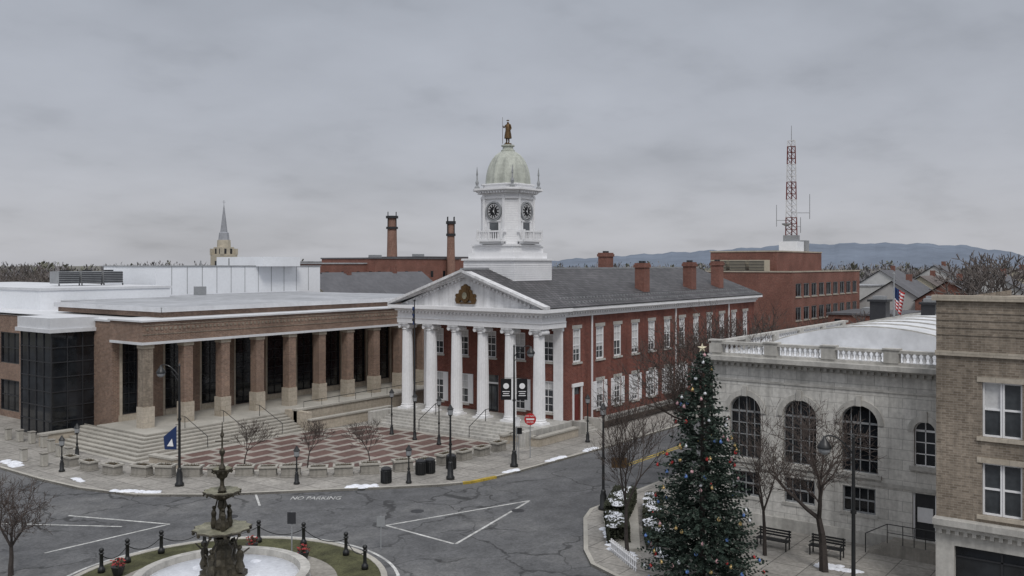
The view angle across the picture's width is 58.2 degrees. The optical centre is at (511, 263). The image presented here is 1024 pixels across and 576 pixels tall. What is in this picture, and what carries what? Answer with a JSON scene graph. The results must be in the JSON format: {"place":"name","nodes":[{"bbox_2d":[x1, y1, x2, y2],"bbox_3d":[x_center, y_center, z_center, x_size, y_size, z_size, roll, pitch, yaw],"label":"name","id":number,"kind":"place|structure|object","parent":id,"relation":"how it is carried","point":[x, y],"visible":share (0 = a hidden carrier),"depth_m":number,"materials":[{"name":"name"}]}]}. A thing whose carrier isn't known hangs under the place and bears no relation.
{"place":"outdoors","nodes":[
{"label":"outdoors","id":0,"kind":"place"},
{"bbox_2d":[82,539,380,575],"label":"island lawn","id":1,"kind":"structure","parent":0,"point":[336,560],"depth_m":43.66,"materials":[{"name":"green plant"}]},
{"bbox_2d":[140,425,490,471],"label":"plaza paving","id":2,"kind":"structure","parent":0,"point":[330,450],"depth_m":68.77,"materials":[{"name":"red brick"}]},
{"bbox_2d":[148,453,177,468],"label":"seat wall","id":3,"kind":"structure","parent":2,"relation":"on","point":[155,458],"depth_m":62.70,"materials":[{"name":"stone"}]},
{"bbox_2d":[298,420,335,467],"bbox_3d":[-13.253,11.951,62.161,2.728,3.302,2.914,0,0,-32],"label":"bare tree","id":4,"kind":"object","parent":2,"relation":"on","point":[316,431],"visible":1,"depth_m":61.87,"materials":[{"name":"brown plant"}]},
{"bbox_2d":[300,263,366,272],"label":"brick block","id":5,"kind":"structure","parent":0,"point":[339,267],"depth_m":205.32,"materials":[{"name":"red brick"}]},
{"bbox_2d":[0,418,704,496],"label":"kerb","id":6,"kind":"structure","parent":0,"point":[252,492],"depth_m":57.74,"materials":[{"name":"grey concrete"}]},
{"bbox_2d":[0,405,710,496],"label":"pavement","id":7,"kind":"structure","parent":0,"point":[489,465],"depth_m":61.20,"materials":[{"name":"concrete"}]},
{"bbox_2d":[37,428,74,445],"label":"wall","id":8,"kind":"structure","parent":7,"relation":"on","point":[64,433],"depth_m":70.74,"materials":[{"name":"stone"}]},
{"bbox_2d":[100,461,124,475],"bbox_3d":[-26.414,13.466,60.848,1.419,0.808,0.863,0,0,32],"label":"planter","id":9,"kind":"object","parent":7,"relation":"on","point":[112,468],"visible":1,"depth_m":60.59,"materials":[{"name":"concrete"}]},
{"bbox_2d":[128,462,154,476],"bbox_3d":[-24.274,13.431,60.370,1.440,0.878,0.900,0,0,22],"label":"planter","id":10,"kind":"object","parent":7,"relation":"on","point":[141,469],"visible":0.98,"depth_m":60.09,"materials":[{"name":"concrete"}]},
{"bbox_2d":[152,462,177,477],"bbox_3d":[-22.673,13.409,60.172,1.333,0.922,0.855,0,0,7],"label":"planter","id":11,"kind":"object","parent":7,"relation":"on","point":[168,469],"visible":0.96,"depth_m":59.84,"materials":[{"name":"concrete"}]},
{"bbox_2d":[156,363,183,486],"bbox_3d":[-21.375,10.035,57.524,1.724,7.670,0.594,0,0,-1],"label":"street lamp","id":12,"kind":"object","parent":7,"relation":"on","point":[170,440],"visible":1,"depth_m":57.48,"materials":[{"name":"black metal"}]},
{"bbox_2d":[181,463,204,476],"bbox_3d":[-20.974,13.463,60.274,1.417,0.814,0.778,0,0,2],"label":"planter","id":13,"kind":"object","parent":7,"relation":"on","point":[192,470],"visible":0.94,"depth_m":59.97,"materials":[{"name":"concrete"}]},
{"bbox_2d":[0,257,423,438],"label":"civic building","id":14,"kind":"structure","parent":7,"relation":"on","point":[226,333],"depth_m":82.06,"materials":[{"name":"brown brick"}]},
{"bbox_2d":[1,332,18,363],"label":"window","id":15,"kind":"structure","parent":14,"relation":"in","point":[9,341],"depth_m":83.64,"materials":[{"name":"black glass"}]},
{"bbox_2d":[1,379,18,411],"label":"window","id":16,"kind":"structure","parent":14,"relation":"in","point":[9,388],"depth_m":83.64,"materials":[{"name":"black glass"}]},
{"bbox_2d":[122,344,136,414],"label":"window","id":17,"kind":"structure","parent":14,"relation":"in","point":[129,351],"depth_m":74.48,"materials":[{"name":"black glass"}]},
{"bbox_2d":[165,343,177,408],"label":"window","id":18,"kind":"structure","parent":14,"relation":"in","point":[171,349],"depth_m":77.52,"materials":[{"name":"black glass"}]},
{"bbox_2d":[202,340,215,402],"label":"window","id":19,"kind":"structure","parent":14,"relation":"in","point":[208,346],"depth_m":80.41,"materials":[{"name":"black glass"}]},
{"bbox_2d":[236,337,250,403],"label":"window","id":20,"kind":"structure","parent":14,"relation":"in","point":[243,345],"depth_m":83.29,"materials":[{"name":"black glass"}]},
{"bbox_2d":[267,335,282,393],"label":"window","id":21,"kind":"structure","parent":14,"relation":"in","point":[274,342],"depth_m":86.10,"materials":[{"name":"black glass"}]},
{"bbox_2d":[297,332,311,389],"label":"window","id":22,"kind":"structure","parent":14,"relation":"in","point":[304,340],"depth_m":89.03,"materials":[{"name":"black glass"}]},
{"bbox_2d":[326,330,338,385],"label":"window","id":23,"kind":"structure","parent":14,"relation":"in","point":[332,337],"depth_m":91.90,"materials":[{"name":"black glass"}]},
{"bbox_2d":[354,328,364,381],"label":"window","id":24,"kind":"structure","parent":14,"relation":"in","point":[359,334],"depth_m":94.86,"materials":[{"name":"black glass"}]},
{"bbox_2d":[380,327,387,377],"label":"window","id":25,"kind":"structure","parent":14,"relation":"in","point":[384,330],"depth_m":97.66,"materials":[{"name":"black glass"}]},
{"bbox_2d":[64,379,423,462],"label":"terrace steps","id":26,"kind":"structure","parent":7,"relation":"on","point":[128,441],"depth_m":74.07,"materials":[{"name":"concrete"}]},
{"bbox_2d":[233,463,255,475],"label":"planter","id":27,"kind":"object","parent":7,"relation":"on","point":[246,469],"visible":1,"depth_m":60.18,"materials":[{"name":"concrete"}]},
{"bbox_2d":[229,418,281,463],"bbox_3d":[-17.150,11.951,61.836,2.728,3.302,2.914,0,0,37],"label":"bare tree","id":28,"kind":"object","parent":27,"relation":"in","point":[259,429],"visible":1,"depth_m":61.81,"materials":[{"name":"brown plant"}]},
{"bbox_2d":[257,464,278,476],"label":"planter","id":29,"kind":"object","parent":7,"relation":"on","point":[267,470],"visible":1,"depth_m":59.98,"materials":[{"name":"concrete"}]},
{"bbox_2d":[279,462,301,477],"bbox_3d":[-14.453,13.420,60.142,1.404,0.901,0.896,0,0,-8],"label":"planter","id":30,"kind":"object","parent":7,"relation":"on","point":[287,470],"visible":0.96,"depth_m":59.79,"materials":[{"name":"concrete"}]},
{"bbox_2d":[308,464,328,477],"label":"planter","id":31,"kind":"object","parent":7,"relation":"on","point":[317,470],"visible":1,"depth_m":59.85,"materials":[{"name":"concrete"}]},
{"bbox_2d":[333,462,353,476],"bbox_3d":[-11.074,13.462,60.486,1.381,0.816,0.885,0,0,-10],"label":"planter","id":32,"kind":"object","parent":7,"relation":"on","point":[343,469],"visible":1,"depth_m":60.17,"materials":[{"name":"concrete"}]},
{"bbox_2d":[358,461,380,474],"bbox_3d":[-9.434,13.440,61.008,1.423,0.859,0.791,0,0,-13],"label":"planter","id":33,"kind":"object","parent":7,"relation":"on","point":[369,467],"visible":1,"depth_m":60.72,"materials":[{"name":"concrete"}]},
{"bbox_2d":[340,418,383,460],"bbox_3d":[-10.123,11.951,62.000,2.914,3.302,2.728,0,0,-16],"label":"bare tree","id":34,"kind":"object","parent":33,"relation":"in","point":[355,432],"visible":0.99,"depth_m":61.80,"materials":[{"name":"brown plant"}]},
{"bbox_2d":[391,457,414,471],"bbox_3d":[-7.335,13.420,61.811,1.436,0.900,0.852,0,0,-23],"label":"planter","id":35,"kind":"object","parent":7,"relation":"on","point":[400,464],"visible":0.94,"depth_m":61.51,"materials":[{"name":"concrete"}]},
{"bbox_2d":[446,404,454,479],"bbox_3d":[-3.972,11.460,59.295,0.560,4.820,0.560,0,0,37],"label":"street lamp","id":36,"kind":"object","parent":7,"relation":"on","point":[450,476],"visible":1,"depth_m":59.21,"materials":[{"name":"black metal"}]},
{"bbox_2d":[501,345,534,467],"bbox_3d":[0.389,9.685,62.931,2.394,8.370,0.598,0,0,2],"label":"street lamp","id":37,"kind":"object","parent":7,"relation":"on","point":[506,389],"visible":1,"depth_m":62.93,"materials":[{"name":"black metal"}]},
{"bbox_2d":[534,426,579,446],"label":"seat wall","id":38,"kind":"structure","parent":7,"relation":"on","point":[555,436],"depth_m":71.64,"materials":[{"name":"stone"}]},
{"bbox_2d":[368,144,762,446],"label":"courthouse","id":39,"kind":"structure","parent":7,"relation":"on","point":[493,301],"depth_m":79.69,"materials":[{"name":"red brick"}]},
{"bbox_2d":[437,371,447,401],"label":"window","id":40,"kind":"structure","parent":39,"relation":"in","point":[442,377],"depth_m":83.27,"materials":[{"name":"white glass"}]},
{"bbox_2d":[462,373,472,404],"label":"window","id":41,"kind":"structure","parent":39,"relation":"in","point":[467,379],"depth_m":81.44,"materials":[{"name":"white glass"}]},
{"bbox_2d":[489,375,497,410],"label":"door","id":42,"kind":"structure","parent":39,"relation":"in","point":[493,379],"depth_m":79.84,"materials":[{"name":"metal"}]},
{"bbox_2d":[516,333,525,361],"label":"window","id":43,"kind":"structure","parent":39,"relation":"in","point":[520,337],"depth_m":78.03,"materials":[{"name":"grey glass"}]},
{"bbox_2d":[516,378,529,411],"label":"window","id":44,"kind":"structure","parent":39,"relation":"in","point":[520,404],"depth_m":77.63,"materials":[{"name":"white glass"}]},
{"bbox_2d":[545,334,552,363],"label":"window","id":45,"kind":"structure","parent":39,"relation":"in","point":[548,338],"depth_m":76.30,"materials":[{"name":"white glass"}]},
{"bbox_2d":[545,381,552,414],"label":"window","id":46,"kind":"structure","parent":39,"relation":"in","point":[548,384],"depth_m":76.30,"materials":[{"name":"white glass"}]},
{"bbox_2d":[572,325,582,364],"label":"window","id":47,"kind":"structure","parent":39,"relation":"in","point":[576,328],"depth_m":76.99,"materials":[{"name":"white glass"}]},
{"bbox_2d":[572,382,583,419],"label":"door","id":48,"kind":"structure","parent":39,"relation":"in","point":[575,391],"depth_m":77.05,"materials":[{"name":"white wood"}]},
{"bbox_2d":[593,376,606,410],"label":"window","id":49,"kind":"structure","parent":39,"relation":"in","point":[598,383],"depth_m":79.90,"materials":[{"name":"white glass"}]},
{"bbox_2d":[595,322,605,360],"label":"window","id":50,"kind":"structure","parent":39,"relation":"in","point":[599,326],"depth_m":79.96,"materials":[{"name":"white glass"}]},
{"bbox_2d":[613,321,622,357],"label":"window","id":51,"kind":"structure","parent":39,"relation":"in","point":[617,324],"depth_m":82.40,"materials":[{"name":"white glass"}]},
{"bbox_2d":[611,373,624,406],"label":"window","id":52,"kind":"structure","parent":39,"relation":"in","point":[613,383],"depth_m":82.42,"materials":[{"name":"white glass"}]},
{"bbox_2d":[629,370,641,401],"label":"window","id":53,"kind":"structure","parent":39,"relation":"in","point":[637,396],"depth_m":85.04,"materials":[{"name":"white glass"}]},
{"bbox_2d":[0,421,711,575],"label":"road","id":54,"kind":"structure","parent":0,"point":[542,534],"depth_m":50.20,"materials":[{"name":"grey asphalt"}]},
{"bbox_2d":[0,474,57,575],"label":"bare tree","id":55,"kind":"object","parent":54,"relation":"on","point":[14,520],"visible":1,"depth_m":41.41,"materials":[{"name":"brown plant"}]},
{"bbox_2d":[74,536,386,575],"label":"kerb","id":56,"kind":"structure","parent":54,"relation":"on","point":[380,566],"depth_m":44.63,"materials":[{"name":"concrete"}]},
{"bbox_2d":[125,556,336,575],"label":"fountain apron","id":57,"kind":"object","parent":54,"relation":"on","point":[318,567],"visible":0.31,"depth_m":41.75,"materials":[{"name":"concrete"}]},
{"bbox_2d":[133,422,310,575],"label":"fountain","id":58,"kind":"object","parent":57,"relation":"on","point":[224,555],"visible":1,"depth_m":39.93,"materials":[{"name":"stone"}]},
{"bbox_2d":[67,536,399,575],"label":"road marking","id":59,"kind":"object","parent":54,"relation":"on","point":[392,566],"visible":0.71,"depth_m":44.47,"materials":[{"name":"paint"}]},
{"bbox_2d":[320,267,386,293],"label":"roof","id":60,"kind":"structure","parent":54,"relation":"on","point":[347,281],"depth_m":146.54,"materials":[{"name":"beige"}]},
{"bbox_2d":[583,461,710,575],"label":"kerb","id":61,"kind":"structure","parent":54,"relation":"on","point":[586,550],"depth_m":45.62,"materials":[{"name":"concrete"}]},
{"bbox_2d":[0,266,1010,271],"bbox_3d":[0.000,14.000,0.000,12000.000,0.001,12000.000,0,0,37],"label":"ground","id":62,"kind":"structure","parent":0,"point":[77,267],"depth_m":2862.53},
{"bbox_2d":[5,262,48,281],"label":"bare tree","id":63,"kind":"object","parent":62,"relation":"on","point":[38,271],"visible":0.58,"depth_m":316.24,"materials":[{"name":"brown plant"}]},
{"bbox_2d":[210,206,237,264],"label":"church steeple","id":64,"kind":"object","parent":62,"relation":"on","point":[223,248],"visible":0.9,"depth_m":298.88,"materials":[{"name":"stone"}]},
{"bbox_2d":[320,266,432,293],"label":"house","id":65,"kind":"structure","parent":62,"relation":"on","point":[393,281],"depth_m":164.15,"materials":[{"name":"grey"}]},
{"bbox_2d":[320,255,459,280],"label":"brick block","id":66,"kind":"structure","parent":62,"relation":"on","point":[433,269],"depth_m":220.02,"materials":[{"name":"red"}]},
{"bbox_2d":[386,212,397,256],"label":"smokestack","id":67,"kind":"object","parent":62,"relation":"on","point":[391,227],"visible":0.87,"depth_m":259.00,"materials":[{"name":"brick"}]},
{"bbox_2d":[446,217,455,275],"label":"smokestack","id":68,"kind":"object","parent":62,"relation":"on","point":[450,234],"visible":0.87,"depth_m":229.12,"materials":[{"name":"brick"}]},
{"bbox_2d":[0,259,1018,281],"bbox_3d":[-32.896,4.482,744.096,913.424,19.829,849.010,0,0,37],"label":"woodland","id":69,"kind":"object","parent":62,"relation":"on","point":[864,274],"visible":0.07,"depth_m":645.88,"materials":[{"name":"brown plant"}]},
{"bbox_2d":[860,266,913,283],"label":"house","id":70,"kind":"structure","parent":62,"relation":"on","point":[882,277],"depth_m":216.67,"materials":[{"name":"grey"}]},
{"bbox_2d":[914,270,943,288],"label":"house","id":71,"kind":"structure","parent":62,"relation":"on","point":[928,281],"depth_m":181.52,"materials":[{"name":"beige"}]},
{"bbox_2d":[913,261,964,279],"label":"house","id":72,"kind":"structure","parent":62,"relation":"on","point":[943,265],"depth_m":230.85,"materials":[{"name":"grey"}]},
{"bbox_2d":[929,253,1023,294],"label":"bare tree","id":73,"kind":"object","parent":62,"relation":"on","point":[967,285],"visible":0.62,"depth_m":131.03,"materials":[{"name":"brown plant"}]},
{"bbox_2d":[933,251,1023,283],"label":"bare tree","id":74,"kind":"object","parent":62,"relation":"on","point":[981,260],"visible":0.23,"depth_m":178.67,"materials":[{"name":"brown plant"}]},
{"bbox_2d":[0,0,1023,265],"label":"sky","id":75,"kind":"structure","parent":0,"point":[128,128],"materials":[{"name":"grey"}]},
{"bbox_2d":[583,462,935,575],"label":"pavement","id":76,"kind":"structure","parent":0,"point":[796,559],"depth_m":43.33,"materials":[{"name":"concrete"}]},
{"bbox_2d":[598,403,606,510],"bbox_3d":[5.157,10.860,51.966,0.560,6.020,0.560,0,0,37],"label":"street lamp","id":77,"kind":"object","parent":76,"relation":"on","point":[603,496],"visible":0.72,"depth_m":51.89,"materials":[{"name":"black metal"}]},
{"bbox_2d":[603,503,639,551],"bbox_3d":[5.751,13.800,48.825,1.918,0.200,9.214,0,0,7],"label":"planting bed","id":78,"kind":"object","parent":76,"relation":"on","point":[634,544],"visible":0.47,"depth_m":46.42,"materials":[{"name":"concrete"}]},
{"bbox_2d":[604,509,630,543],"bbox_3d":[5.337,13.375,46.818,1.280,1.076,3.237,0,0,4],"label":"hedge","id":79,"kind":"object","parent":78,"relation":"on","point":[614,518],"visible":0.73,"depth_m":46.03,"materials":[{"name":"green plant"}]},
{"bbox_2d":[603,485,636,522],"bbox_3d":[6.034,13.326,51.043,1.432,1.181,4.480,0,0,14],"label":"hedge","id":80,"kind":"object","parent":78,"relation":"on","point":[614,499],"visible":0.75,"depth_m":50.42,"materials":[{"name":"green plant"}]},
{"bbox_2d":[609,538,636,570],"bbox_3d":[5.193,13.560,42.973,0.100,0.620,3.280,0,0,-16],"label":"picket fence","id":81,"kind":"object","parent":76,"relation":"on","point":[629,559],"visible":1,"depth_m":42.77,"materials":[{"name":"white paint"}]},
{"bbox_2d":[585,386,687,552],"bbox_3d":[5.559,9.775,43.236,5.018,8.209,4.435,0,0,37],"label":"bare tree","id":82,"kind":"object","parent":76,"relation":"on","point":[624,452],"visible":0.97,"depth_m":43.41,"materials":[{"name":"brown plant"}]},
{"bbox_2d":[642,491,663,524],"bbox_3d":[7.719,13.424,50.531,1.216,0.981,4.363,0,0,10],"label":"hedge","id":83,"kind":"object","parent":76,"relation":"on","point":[648,507],"visible":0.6,"depth_m":49.98,"materials":[{"name":"green plant"}]},
{"bbox_2d":[642,514,667,547],"bbox_3d":[7.205,13.421,46.301,1.270,0.978,2.959,0,0,5],"label":"hedge","id":84,"kind":"object","parent":76,"relation":"on","point":[649,522],"visible":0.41,"depth_m":45.86,"materials":[{"name":"green plant"}]},
{"bbox_2d":[595,300,775,495],"bbox_3d":[11.119,7.924,55.515,12.622,11.909,11.264,0,0,2],"label":"bare tree","id":85,"kind":"object","parent":76,"relation":"on","point":[672,387],"visible":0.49,"depth_m":54.02,"materials":[{"name":"brown plant"}]},
{"bbox_2d":[637,344,767,575],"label":"christmas tree","id":86,"kind":"object","parent":76,"relation":"on","point":[682,539],"visible":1,"depth_m":39.42,"materials":[{"name":"green plant"}]},
{"bbox_2d":[670,299,804,372],"bbox_3d":[16.407,8.103,64.211,10.926,11.552,12.244,0,0,17],"label":"bare tree","id":87,"kind":"object","parent":76,"relation":"on","point":[763,323],"visible":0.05,"depth_m":64.89,"materials":[{"name":"brown plant"}]},
{"bbox_2d":[720,398,816,555],"bbox_3d":[11.918,10.171,44.194,4.665,7.402,3.791,0,0,-42],"label":"bare tree","id":88,"kind":"object","parent":76,"relation":"on","point":[763,506],"visible":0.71,"depth_m":43.84,"materials":[{"name":"brown plant"}]},
{"bbox_2d":[755,525,790,551],"bbox_3d":[12.760,13.410,44.936,1.600,0.920,0.550,0,0,37],"label":"park bench","id":89,"kind":"object","parent":76,"relation":"on","point":[785,540],"visible":0.95,"depth_m":44.94,"materials":[{"name":"black metal"}]},
{"bbox_2d":[734,398,886,572],"bbox_3d":[13.152,9.877,41.718,7.413,8.014,7.859,0,0,37],"label":"bare tree","id":90,"kind":"object","parent":76,"relation":"on","point":[823,556],"visible":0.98,"depth_m":41.38,"materials":[{"name":"brown plant"}]},
{"bbox_2d":[808,533,845,560],"bbox_3d":[14.942,13.410,43.678,1.600,0.920,0.550,0,0,37],"label":"park bench","id":91,"kind":"object","parent":76,"relation":"on","point":[813,545],"visible":0.93,"depth_m":43.69,"materials":[{"name":"black metal"}]},
{"bbox_2d":[817,433,856,575],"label":"street lamp","id":92,"kind":"object","parent":76,"relation":"on","point":[824,446],"visible":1,"depth_m":37.39,"materials":[{"name":"black metal"}]},
{"bbox_2d":[931,290,1023,575],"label":"brick building","id":93,"kind":"structure","parent":76,"relation":"on","point":[978,520],"depth_m":37.12,"materials":[{"name":"brown brick"}]},
{"bbox_2d":[955,546,1023,575],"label":"shop window","id":94,"kind":"structure","parent":93,"relation":"in","point":[969,561],"depth_m":37.15,"materials":[{"name":"black glass"}]},
{"bbox_2d":[983,382,1002,437],"bbox_3d":[19.334,5.850,36.996,0.706,2.196,0.150,0,0,37],"label":"window","id":95,"kind":"structure","parent":93,"relation":"in","point":[992,392],"depth_m":37.01,"materials":[{"name":"white glass"}]},
{"bbox_2d":[983,463,1002,516],"bbox_3d":[19.334,9.050,36.996,0.706,2.096,0.150,0,0,37],"label":"window","id":96,"kind":"structure","parent":93,"relation":"in","point":[992,473],"depth_m":37.01,"materials":[{"name":"black glass"}]},
{"bbox_2d":[1003,383,1021,439],"bbox_3d":[19.910,5.850,36.564,0.706,2.196,0.150,0,0,37],"label":"window","id":97,"kind":"structure","parent":93,"relation":"in","point":[1012,393],"depth_m":36.61,"materials":[{"name":"black glass"}]},
{"bbox_2d":[1003,465,1021,519],"bbox_3d":[19.910,9.050,36.564,0.706,2.096,0.150,0,0,37],"label":"window","id":98,"kind":"structure","parent":93,"relation":"in","point":[1012,476],"depth_m":36.60,"materials":[{"name":"black glass"}]},
{"bbox_2d":[706,250,859,331],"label":"brick office block","id":99,"kind":"structure","parent":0,"point":[800,284],"depth_m":136.11,"materials":[{"name":"red brick"}]},
{"bbox_2d":[776,126,809,250],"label":"radio mast","id":100,"kind":"object","parent":99,"relation":"on","point":[790,242],"visible":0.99,"depth_m":147.21,"materials":[{"name":"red metal"}]},
{"bbox_2d":[552,242,1023,268],"bbox_3d":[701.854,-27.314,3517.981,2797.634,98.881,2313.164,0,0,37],"label":"hills","id":101,"kind":"structure","parent":0,"point":[918,255],"depth_m":2958.85,"materials":[{"name":"blue"}]},
{"bbox_2d":[706,296,935,564],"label":"bank building","id":102,"kind":"structure","parent":0,"point":[877,372],"depth_m":46.61,"materials":[{"name":"stone"}]},
{"bbox_2d":[731,396,760,458],"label":"arched window","id":103,"kind":"structure","parent":102,"relation":"in","point":[736,417],"depth_m":49.65,"materials":[{"name":"black glass"}]},
{"bbox_2d":[732,470,759,500],"bbox_3d":[12.560,11.831,49.425,1.840,1.458,0.300,0,0,37],"label":"window","id":104,"kind":"structure","parent":102,"relation":"in","point":[746,480],"depth_m":49.42,"materials":[{"name":"black glass"}]},
{"bbox_2d":[782,477,816,509],"bbox_3d":[14.922,11.831,47.658,1.840,1.458,0.300,0,0,37],"label":"window","id":105,"kind":"structure","parent":102,"relation":"in","point":[807,499],"depth_m":47.67,"materials":[{"name":"black glass"}]},
{"bbox_2d":[784,400,815,464],"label":"arched window","id":106,"kind":"structure","parent":102,"relation":"in","point":[801,407],"depth_m":47.91,"materials":[{"name":"black glass"}]},
{"bbox_2d":[840,485,877,519],"bbox_3d":[17.324,11.831,45.861,1.840,1.458,0.300,0,0,37],"label":"window","id":107,"kind":"structure","parent":102,"relation":"in","point":[865,498],"depth_m":45.88,"materials":[{"name":"black glass"}]},
{"bbox_2d":[842,406,877,473],"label":"arched window","id":108,"kind":"structure","parent":102,"relation":"in","point":[870,421],"depth_m":45.94,"materials":[{"name":"black glass"}]},
{"bbox_2d":[893,273,904,316],"bbox_3d":[25.227,2.130,60.010,0.754,3.140,0.319,0,0,18],"label":"flagpole","id":109,"kind":"object","parent":102,"relation":"on","point":[898,297],"visible":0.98,"depth_m":60.00,"materials":[{"name":"grey metal"}]},
{"bbox_2d":[913,493,935,541],"bbox_3d":[19.820,12.125,44.106,1.100,2.230,0.140,0,0,37],"label":"door","id":110,"kind":"structure","parent":102,"relation":"in","point":[924,506],"depth_m":44.14,"materials":[{"name":"metal"}]},
{"bbox_2d":[915,422,934,466],"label":"arched window","id":111,"kind":"structure","parent":102,"relation":"in","point":[924,432],"depth_m":44.18,"materials":[{"name":"black glass"}]},
{"bbox_2d":[826,307,920,323],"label":"brick block","id":112,"kind":"structure","parent":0,"point":[845,314],"depth_m":136.16,"materials":[{"name":"red brick"}]},
{"bbox_2d":[860,274,930,309],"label":"house","id":113,"kind":"structure","parent":0,"point":[911,289],"depth_m":155.50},
{"bbox_2d":[914,274,977,310],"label":"house","id":114,"kind":"structure","parent":0,"point":[953,288],"depth_m":148.89,"materials":[{"name":"grey"}]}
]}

